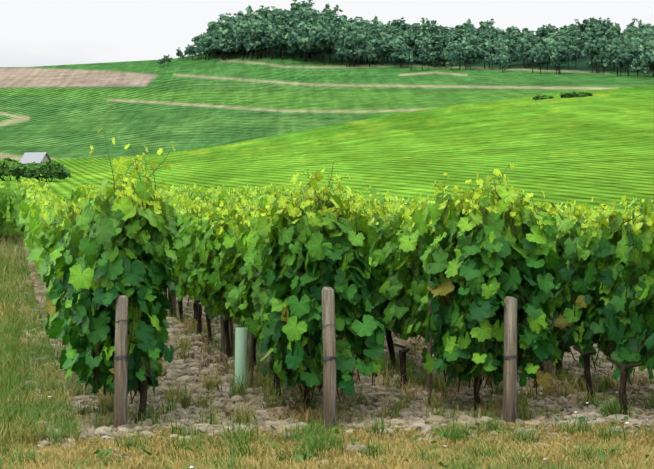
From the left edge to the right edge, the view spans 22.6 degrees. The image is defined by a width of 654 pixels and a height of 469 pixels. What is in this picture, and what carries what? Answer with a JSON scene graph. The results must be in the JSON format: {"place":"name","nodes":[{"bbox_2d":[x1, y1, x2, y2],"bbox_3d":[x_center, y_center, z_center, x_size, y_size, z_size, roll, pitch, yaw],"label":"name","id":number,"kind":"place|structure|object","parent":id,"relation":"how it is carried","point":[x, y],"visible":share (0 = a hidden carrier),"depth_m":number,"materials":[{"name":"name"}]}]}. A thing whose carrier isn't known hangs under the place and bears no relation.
{"place":"outdoors","nodes":[
{"label":"outdoors","id":0,"kind":"place"},
{"bbox_2d":[0,174,52,232],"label":"vine leaves","id":1,"kind":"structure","parent":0,"point":[15,196],"depth_m":39.80,"materials":[{"name":"green plant"}]},
{"bbox_2d":[0,45,653,468],"bbox_3d":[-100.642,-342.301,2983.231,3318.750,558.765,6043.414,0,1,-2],"label":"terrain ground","id":2,"kind":"structure","parent":0,"point":[390,125],"depth_m":292.85,"materials":[{"name":"green plant"}]},
{"bbox_2d":[0,157,25,180],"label":"bush","id":3,"kind":"object","parent":2,"relation":"on","point":[8,166],"visible":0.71,"depth_m":163.35,"materials":[{"name":"green plant"}]},
{"bbox_2d":[19,152,51,164],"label":"house","id":4,"kind":"structure","parent":2,"relation":"on","point":[35,157],"depth_m":198.56,"materials":[{"name":"white"}]},
{"bbox_2d":[12,159,71,181],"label":"bush","id":5,"kind":"object","parent":2,"relation":"on","point":[54,169],"visible":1,"depth_m":156.01,"materials":[{"name":"green plant"}]},
{"bbox_2d":[199,35,214,59],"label":"tree","id":6,"kind":"object","parent":2,"relation":"on","point":[207,42],"visible":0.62,"depth_m":1245.32,"materials":[{"name":"green plant"}]},
{"bbox_2d":[210,36,232,60],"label":"tree","id":7,"kind":"object","parent":2,"relation":"on","point":[214,43],"visible":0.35,"depth_m":1223.27,"materials":[{"name":"green plant"}]},
{"bbox_2d":[210,14,233,28],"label":"tree","id":8,"kind":"object","parent":2,"relation":"on","point":[222,16],"visible":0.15,"depth_m":1270.92,"materials":[{"name":"green plant"}]},
{"bbox_2d":[212,38,234,59],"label":"tree","id":9,"kind":"object","parent":2,"relation":"on","point":[230,47],"visible":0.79,"depth_m":1218.65,"materials":[{"name":"green plant"}]},
{"bbox_2d":[222,23,241,55],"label":"tree","id":10,"kind":"object","parent":2,"relation":"on","point":[227,34],"visible":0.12,"depth_m":1226.07,"materials":[{"name":"green plant"}]},
{"bbox_2d":[234,327,247,387],"bbox_3d":[-0.653,0.954,12.392,0.102,0.502,0.094,0,1,-2],"label":"vine guard tube","id":11,"kind":"object","parent":2,"relation":"on","point":[240,349],"visible":0.9,"depth_m":12.35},
{"bbox_2d":[236,21,254,58],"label":"tree","id":12,"kind":"object","parent":2,"relation":"on","point":[241,30],"visible":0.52,"depth_m":1198.74,"materials":[{"name":"green plant"}]},
{"bbox_2d":[239,13,262,24],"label":"tree","id":13,"kind":"object","parent":2,"relation":"on","point":[251,16],"visible":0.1,"depth_m":1243.88,"materials":[{"name":"green plant"}]},
{"bbox_2d":[243,34,260,59],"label":"tree","id":14,"kind":"object","parent":2,"relation":"on","point":[249,41],"visible":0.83,"depth_m":1188.05,"materials":[{"name":"green plant"}]},
{"bbox_2d":[252,32,265,58],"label":"tree","id":15,"kind":"object","parent":2,"relation":"on","point":[257,42],"visible":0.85,"depth_m":1189.34,"materials":[{"name":"green plant"}]},
{"bbox_2d":[249,13,271,57],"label":"tree","id":16,"kind":"object","parent":2,"relation":"on","point":[259,28],"visible":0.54,"depth_m":1196.91,"materials":[{"name":"green plant"}]},
{"bbox_2d":[259,5,277,20],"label":"tree","id":17,"kind":"object","parent":2,"relation":"on","point":[270,14],"visible":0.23,"depth_m":1266.35,"materials":[{"name":"green plant"}]},
{"bbox_2d":[262,27,277,59],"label":"tree","id":18,"kind":"object","parent":2,"relation":"on","point":[273,42],"visible":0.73,"depth_m":1179.09,"materials":[{"name":"green plant"}]},
{"bbox_2d":[253,6,288,14],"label":"tree","id":19,"kind":"object","parent":2,"relation":"on","point":[273,7],"visible":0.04,"depth_m":1292.90,"materials":[{"name":"green plant"}]},
{"bbox_2d":[273,23,286,59],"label":"tree","id":20,"kind":"object","parent":2,"relation":"on","point":[279,33],"visible":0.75,"depth_m":1173.85,"materials":[{"name":"green plant"}]},
{"bbox_2d":[276,32,288,58],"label":"tree","id":21,"kind":"object","parent":2,"relation":"on","point":[279,41],"visible":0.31,"depth_m":1174.94,"materials":[{"name":"green plant"}]},
{"bbox_2d":[273,9,293,22],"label":"tree","id":22,"kind":"object","parent":2,"relation":"on","point":[275,13],"visible":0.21,"depth_m":1265.02,"materials":[{"name":"green plant"}]},
{"bbox_2d":[279,24,295,56],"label":"tree","id":23,"kind":"object","parent":2,"relation":"on","point":[287,28],"visible":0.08,"depth_m":1179.29,"materials":[{"name":"green plant"}]},
{"bbox_2d":[285,24,313,61],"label":"tree","id":24,"kind":"object","parent":2,"relation":"on","point":[301,33],"visible":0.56,"depth_m":1155.51,"materials":[{"name":"green plant"}]},
{"bbox_2d":[289,0,316,13],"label":"tree","id":25,"kind":"object","parent":2,"relation":"on","point":[295,6],"visible":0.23,"depth_m":1290.34,"materials":[{"name":"green plant"}]},
{"bbox_2d":[286,5,322,20],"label":"tree","id":26,"kind":"object","parent":2,"relation":"on","point":[302,10],"visible":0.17,"depth_m":1269.74,"materials":[{"name":"green plant"}]},
{"bbox_2d":[61,280,552,428],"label":"stakes","id":27,"kind":"object","parent":2,"relation":"on","point":[329,348],"visible":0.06,"depth_m":10.49,"materials":[{"name":"brown wood"}]},
{"bbox_2d":[293,8,324,25],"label":"tree","id":28,"kind":"object","parent":2,"relation":"on","point":[306,16],"visible":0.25,"depth_m":1234.74,"materials":[{"name":"green plant"}]},
{"bbox_2d":[299,34,322,62],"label":"tree","id":29,"kind":"object","parent":2,"relation":"on","point":[306,45],"visible":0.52,"depth_m":1142.11,"materials":[{"name":"green plant"}]},
{"bbox_2d":[114,319,518,426],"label":"trellis wires","id":30,"kind":"object","parent":2,"relation":"on","point":[322,357],"visible":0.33,"depth_m":10.46,"materials":[{"name":"grey metal"}]},
{"bbox_2d":[313,17,324,62],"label":"tree","id":31,"kind":"object","parent":2,"relation":"on","point":[321,25],"visible":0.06,"depth_m":1152.16,"materials":[{"name":"green plant"}]},
{"bbox_2d":[309,24,337,64],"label":"tree","id":32,"kind":"object","parent":2,"relation":"on","point":[317,39],"visible":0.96,"depth_m":1137.53,"materials":[{"name":"green plant"}]},
{"bbox_2d":[316,14,335,25],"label":"tree","id":33,"kind":"object","parent":2,"relation":"on","point":[327,20],"visible":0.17,"depth_m":1212.32,"materials":[{"name":"green plant"}]},
{"bbox_2d":[319,3,333,22],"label":"tree","id":34,"kind":"object","parent":2,"relation":"on","point":[329,12],"visible":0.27,"depth_m":1270.50,"materials":[{"name":"green plant"}]},
{"bbox_2d":[0,229,653,468],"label":"grass","id":35,"kind":"structure","parent":2,"relation":"on","point":[17,421],"depth_m":10.24,"materials":[{"name":"green plant"}]},
{"bbox_2d":[12,257,653,466],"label":"soil","id":36,"kind":"structure","parent":2,"relation":"on","point":[566,404],"depth_m":11.65,"materials":[{"name":"beige soil"}]},
{"bbox_2d":[39,169,653,423],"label":"vine","id":37,"kind":"object","parent":36,"relation":"on","point":[493,242],"depth_m":10.89,"materials":[{"name":"green plant"}]},
{"bbox_2d":[87,300,644,365],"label":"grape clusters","id":38,"kind":"object","parent":37,"relation":"hanging from","point":[336,335],"visible":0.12,"depth_m":11.80,"materials":[{"name":"green plant"}]},
{"bbox_2d":[89,128,653,239],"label":"young vine leaves","id":39,"kind":"object","parent":37,"relation":"attached to","point":[141,188],"visible":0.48,"depth_m":10.91,"materials":[{"name":"green plant"}]},
{"bbox_2d":[15,183,653,301],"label":"vine leaves","id":40,"kind":"object","parent":2,"relation":"on","point":[33,207],"visible":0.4,"depth_m":28.19,"materials":[{"name":"green plant"}]},
{"bbox_2d":[329,22,343,61],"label":"tree","id":41,"kind":"object","parent":2,"relation":"on","point":[337,31],"visible":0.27,"depth_m":1152.48,"materials":[{"name":"green plant"}]},
{"bbox_2d":[341,14,352,32],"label":"tree","id":42,"kind":"object","parent":2,"relation":"on","point":[345,24],"visible":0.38,"depth_m":1222.25,"materials":[{"name":"green plant"}]},
{"bbox_2d":[41,334,653,468],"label":"broadleaf weeds","id":43,"kind":"object","parent":2,"relation":"on","point":[300,456],"visible":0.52,"depth_m":10.01,"materials":[{"name":"green plant"}]},
{"bbox_2d":[336,46,358,66],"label":"tree","id":44,"kind":"object","parent":2,"relation":"on","point":[350,56],"visible":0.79,"depth_m":1118.54,"materials":[{"name":"green plant"}]},
{"bbox_2d":[337,30,360,66],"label":"tree","id":45,"kind":"object","parent":2,"relation":"on","point":[341,40],"visible":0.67,"depth_m":1118.97,"materials":[{"name":"green plant"}]},
{"bbox_2d":[330,32,368,51],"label":"tree","id":46,"kind":"object","parent":2,"relation":"on","point":[333,46],"visible":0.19,"depth_m":1135.60,"materials":[{"name":"green plant"}]},
{"bbox_2d":[340,32,366,66],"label":"tree","id":47,"kind":"object","parent":2,"relation":"on","point":[360,51],"visible":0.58,"depth_m":1116.71,"materials":[{"name":"green plant"}]},
{"bbox_2d":[362,40,375,66],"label":"tree","id":48,"kind":"object","parent":2,"relation":"on","point":[369,50],"visible":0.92,"depth_m":1117.40,"materials":[{"name":"green plant"}]},
{"bbox_2d":[363,24,378,35],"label":"tree","id":49,"kind":"object","parent":2,"relation":"on","point":[372,29],"visible":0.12,"depth_m":1203.43,"materials":[{"name":"green plant"}]},
{"bbox_2d":[372,25,394,60],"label":"tree","id":50,"kind":"object","parent":2,"relation":"on","point":[383,33],"visible":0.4,"depth_m":1166.85,"materials":[{"name":"green plant"}]},
{"bbox_2d":[373,37,394,65],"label":"tree","id":51,"kind":"object","parent":2,"relation":"on","point":[385,47],"visible":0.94,"depth_m":1126.15,"materials":[{"name":"green plant"}]},
{"bbox_2d":[370,32,408,62],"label":"tree","id":52,"kind":"object","parent":2,"relation":"on","point":[387,36],"visible":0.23,"depth_m":1145.40,"materials":[{"name":"green plant"}]},
{"bbox_2d":[390,52,405,67],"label":"tree","id":53,"kind":"object","parent":2,"relation":"on","point":[399,58],"visible":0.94,"depth_m":1108.24,"materials":[{"name":"green plant"}]},
{"bbox_2d":[393,17,407,31],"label":"tree","id":54,"kind":"object","parent":2,"relation":"on","point":[402,23],"visible":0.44,"depth_m":1280.59,"materials":[{"name":"green plant"}]},
{"bbox_2d":[391,38,411,66],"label":"tree","id":55,"kind":"object","parent":2,"relation":"on","point":[401,48],"visible":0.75,"depth_m":1110.45,"materials":[{"name":"green plant"}]},
{"bbox_2d":[391,33,418,46],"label":"tree","id":56,"kind":"object","parent":2,"relation":"on","point":[411,40],"visible":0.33,"depth_m":1147.98,"materials":[{"name":"green plant"}]},
{"bbox_2d":[405,51,416,64],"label":"tree","id":57,"kind":"object","parent":2,"relation":"on","point":[410,58],"visible":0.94,"depth_m":1085.69,"materials":[{"name":"green plant"}]},
{"bbox_2d":[411,23,430,38],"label":"tree","id":58,"kind":"object","parent":2,"relation":"on","point":[426,30],"visible":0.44,"depth_m":1280.42,"materials":[{"name":"green plant"}]},
{"bbox_2d":[415,45,429,70],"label":"tree","id":59,"kind":"object","parent":2,"relation":"on","point":[423,54],"visible":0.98,"depth_m":1080.02,"materials":[{"name":"green plant"}]},
{"bbox_2d":[415,18,437,30],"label":"tree","id":60,"kind":"object","parent":2,"relation":"on","point":[427,24],"visible":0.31,"depth_m":1288.23,"materials":[{"name":"green plant"}]},
{"bbox_2d":[423,55,434,69],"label":"tree","id":61,"kind":"object","parent":2,"relation":"on","point":[429,59],"visible":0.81,"depth_m":1084.70,"materials":[{"name":"green plant"}]},
{"bbox_2d":[419,34,448,66],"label":"tree","id":62,"kind":"object","parent":2,"relation":"on","point":[435,38],"visible":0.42,"depth_m":1113.23,"materials":[{"name":"green plant"}]},
{"bbox_2d":[427,23,445,35],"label":"tree","id":63,"kind":"object","parent":2,"relation":"on","point":[439,30],"visible":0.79,"depth_m":1236.77,"materials":[{"name":"green plant"}]},
{"bbox_2d":[430,42,444,67],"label":"tree","id":64,"kind":"object","parent":2,"relation":"on","point":[437,51],"visible":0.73,"depth_m":1105.86,"materials":[{"name":"green plant"}]},
{"bbox_2d":[446,57,456,70],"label":"tree","id":65,"kind":"object","parent":2,"relation":"on","point":[451,61],"visible":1,"depth_m":1074.29,"materials":[{"name":"green plant"}]},
{"bbox_2d":[447,28,465,39],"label":"tree","id":66,"kind":"object","parent":2,"relation":"on","point":[460,32],"visible":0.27,"depth_m":1197.44,"materials":[{"name":"green plant"}]},
{"bbox_2d":[447,42,471,69],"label":"tree","id":67,"kind":"object","parent":2,"relation":"on","point":[465,52],"visible":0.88,"depth_m":1075.91,"materials":[{"name":"green plant"}]},
{"bbox_2d":[457,39,472,69],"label":"tree","id":68,"kind":"object","parent":2,"relation":"on","point":[461,51],"visible":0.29,"depth_m":1075.90,"materials":[{"name":"green plant"}]},
{"bbox_2d":[454,34,476,49],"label":"tree","id":69,"kind":"object","parent":2,"relation":"on","point":[472,39],"visible":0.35,"depth_m":1146.08,"materials":[{"name":"green plant"}]},
{"bbox_2d":[455,23,478,35],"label":"tree","id":70,"kind":"object","parent":2,"relation":"on","point":[464,26],"visible":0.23,"depth_m":1264.82,"materials":[{"name":"green plant"}]},
{"bbox_2d":[471,43,498,68],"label":"tree","id":71,"kind":"object","parent":2,"relation":"on","point":[480,53],"visible":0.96,"depth_m":1074.63,"materials":[{"name":"green plant"}]},
{"bbox_2d":[479,33,494,46],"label":"tree","id":72,"kind":"object","parent":2,"relation":"on","point":[488,36],"visible":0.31,"depth_m":1184.05,"materials":[{"name":"green plant"}]},
{"bbox_2d":[478,19,498,32],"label":"tree","id":73,"kind":"object","parent":2,"relation":"on","point":[488,23],"visible":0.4,"depth_m":1257.46,"materials":[{"name":"green plant"}]},
{"bbox_2d":[484,53,498,69],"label":"tree","id":74,"kind":"object","parent":2,"relation":"on","point":[490,58],"visible":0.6,"depth_m":1064.80,"materials":[{"name":"green plant"}]},
{"bbox_2d":[494,53,510,69],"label":"tree","id":75,"kind":"object","parent":2,"relation":"on","point":[501,59],"visible":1,"depth_m":1033.07,"materials":[{"name":"green plant"}]},
{"bbox_2d":[496,40,509,67],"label":"tree","id":76,"kind":"object","parent":2,"relation":"on","point":[502,44],"visible":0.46,"depth_m":1071.32,"materials":[{"name":"green plant"}]},
{"bbox_2d":[497,38,518,65],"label":"tree","id":77,"kind":"object","parent":2,"relation":"on","point":[511,45],"visible":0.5,"depth_m":1092.03,"materials":[{"name":"green plant"}]},
{"bbox_2d":[516,36,532,67],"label":"tree","id":78,"kind":"object","parent":2,"relation":"on","point":[520,50],"visible":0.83,"depth_m":1062.48,"materials":[{"name":"green plant"}]},
{"bbox_2d":[518,30,541,66],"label":"tree","id":79,"kind":"object","parent":2,"relation":"on","point":[529,39],"visible":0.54,"depth_m":1067.69,"materials":[{"name":"green plant"}]},
{"bbox_2d":[527,46,536,72],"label":"tree","id":80,"kind":"object","parent":2,"relation":"on","point":[531,57],"visible":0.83,"depth_m":1009.17,"materials":[{"name":"green plant"}]},
{"bbox_2d":[534,44,548,73],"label":"tree","id":81,"kind":"object","parent":2,"relation":"on","point":[545,53],"visible":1,"depth_m":991.89,"materials":[{"name":"green plant"}]},
{"bbox_2d":[532,95,553,99],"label":"ridge bush","id":82,"kind":"object","parent":2,"relation":"on","point":[538,97],"visible":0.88,"depth_m":280.14,"materials":[{"name":"green plant"}]},
{"bbox_2d":[537,23,555,35],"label":"tree","id":83,"kind":"object","parent":2,"relation":"on","point":[550,27],"visible":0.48,"depth_m":1247.47,"materials":[{"name":"green plant"}]},
{"bbox_2d":[541,33,567,46],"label":"tree","id":84,"kind":"object","parent":2,"relation":"on","point":[563,38],"visible":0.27,"depth_m":1102.81,"materials":[{"name":"green plant"}]},
{"bbox_2d":[546,39,566,67],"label":"tree","id":85,"kind":"object","parent":2,"relation":"on","point":[551,46],"visible":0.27,"depth_m":1032.06,"materials":[{"name":"green plant"}]},
{"bbox_2d":[550,44,574,73],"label":"tree","id":86,"kind":"object","parent":2,"relation":"on","point":[565,57],"visible":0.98,"depth_m":976.01,"materials":[{"name":"green plant"}]},
{"bbox_2d":[557,30,575,40],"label":"tree","id":87,"kind":"object","parent":2,"relation":"on","point":[570,36],"visible":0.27,"depth_m":1133.50,"materials":[{"name":"green plant"}]},
{"bbox_2d":[563,37,580,48],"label":"tree","id":88,"kind":"object","parent":2,"relation":"on","point":[571,42],"visible":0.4,"depth_m":1120.47,"materials":[{"name":"green plant"}]},
{"bbox_2d":[567,44,583,61],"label":"tree","id":89,"kind":"object","parent":2,"relation":"on","point":[575,49],"visible":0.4,"depth_m":1024.63,"materials":[{"name":"green plant"}]},
{"bbox_2d":[559,91,592,97],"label":"ridge bush","id":90,"kind":"object","parent":2,"relation":"on","point":[573,94],"visible":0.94,"depth_m":275.72,"materials":[{"name":"green plant"}]},
{"bbox_2d":[573,29,587,58],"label":"tree","id":91,"kind":"object","parent":2,"relation":"on","point":[581,36],"visible":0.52,"depth_m":1130.73,"materials":[{"name":"green plant"}]},
{"bbox_2d":[578,18,595,32],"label":"tree","id":92,"kind":"object","parent":2,"relation":"on","point":[585,22],"visible":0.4,"depth_m":1284.12,"materials":[{"name":"green plant"}]},
{"bbox_2d":[585,57,596,72],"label":"tree","id":93,"kind":"object","parent":2,"relation":"on","point":[589,62],"visible":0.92,"depth_m":971.31,"materials":[{"name":"green plant"}]},
{"bbox_2d":[583,36,607,72],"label":"tree","id":94,"kind":"object","parent":2,"relation":"on","point":[591,48],"visible":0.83,"depth_m":968.39,"materials":[{"name":"green plant"}]},
{"bbox_2d":[586,26,612,40],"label":"tree","id":95,"kind":"object","parent":2,"relation":"on","point":[601,30],"visible":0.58,"depth_m":1159.42,"materials":[{"name":"green plant"}]},
{"bbox_2d":[586,22,613,34],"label":"tree","id":96,"kind":"object","parent":2,"relation":"on","point":[591,28],"visible":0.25,"depth_m":1227.30,"materials":[{"name":"green plant"}]},
{"bbox_2d":[597,52,609,72],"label":"tree","id":97,"kind":"object","parent":2,"relation":"on","point":[602,59],"visible":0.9,"depth_m":959.38,"materials":[{"name":"green plant"}]},
{"bbox_2d":[597,18,610,28],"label":"tree","id":98,"kind":"object","parent":2,"relation":"on","point":[604,24],"visible":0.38,"depth_m":1289.62,"materials":[{"name":"green plant"}]},
{"bbox_2d":[605,43,624,75],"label":"tree","id":99,"kind":"object","parent":2,"relation":"on","point":[611,54],"visible":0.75,"depth_m":924.61,"materials":[{"name":"green plant"}]},
{"bbox_2d":[612,52,631,75],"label":"tree","id":100,"kind":"object","parent":2,"relation":"on","point":[617,61],"visible":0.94,"depth_m":919.21,"materials":[{"name":"green plant"}]},
{"bbox_2d":[621,27,634,41],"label":"tree","id":101,"kind":"object","parent":2,"relation":"on","point":[628,35],"visible":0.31,"depth_m":1060.45,"materials":[{"name":"green plant"}]},
{"bbox_2d":[621,44,640,75],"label":"tree","id":102,"kind":"object","parent":2,"relation":"on","point":[631,53],"visible":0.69,"depth_m":917.96,"materials":[{"name":"green plant"}]},
{"bbox_2d":[618,36,652,70],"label":"tree","id":103,"kind":"object","parent":2,"relation":"on","point":[643,42],"visible":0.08,"depth_m":968.76,"materials":[{"name":"green plant"}]},
{"bbox_2d":[630,57,642,76],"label":"tree","id":104,"kind":"object","parent":2,"relation":"on","point":[635,64],"visible":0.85,"depth_m":903.80,"materials":[{"name":"green plant"}]},
{"bbox_2d":[633,38,646,66],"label":"tree","id":105,"kind":"object","parent":2,"relation":"on","point":[640,48],"visible":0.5,"depth_m":933.13,"materials":[{"name":"green plant"}]},
{"bbox_2d":[634,25,653,36],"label":"tree","id":106,"kind":"object","parent":2,"relation":"on","point":[644,32],"visible":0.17,"depth_m":1167.85,"materials":[{"name":"green plant"}]},
{"bbox_2d":[639,61,649,72],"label":"tree","id":107,"kind":"object","parent":2,"relation":"on","point":[644,68],"visible":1,"depth_m":884.54,"materials":[{"name":"green plant"}]},
{"bbox_2d":[640,48,653,66],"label":"tree","id":108,"kind":"object","parent":2,"relation":"on","point":[650,58],"visible":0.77,"depth_m":897.06,"materials":[{"name":"green plant"}]},
{"bbox_2d":[0,0,653,66],"label":"sky","id":109,"kind":"structure","parent":0,"point":[33,33],"materials":[{"name":"white"}]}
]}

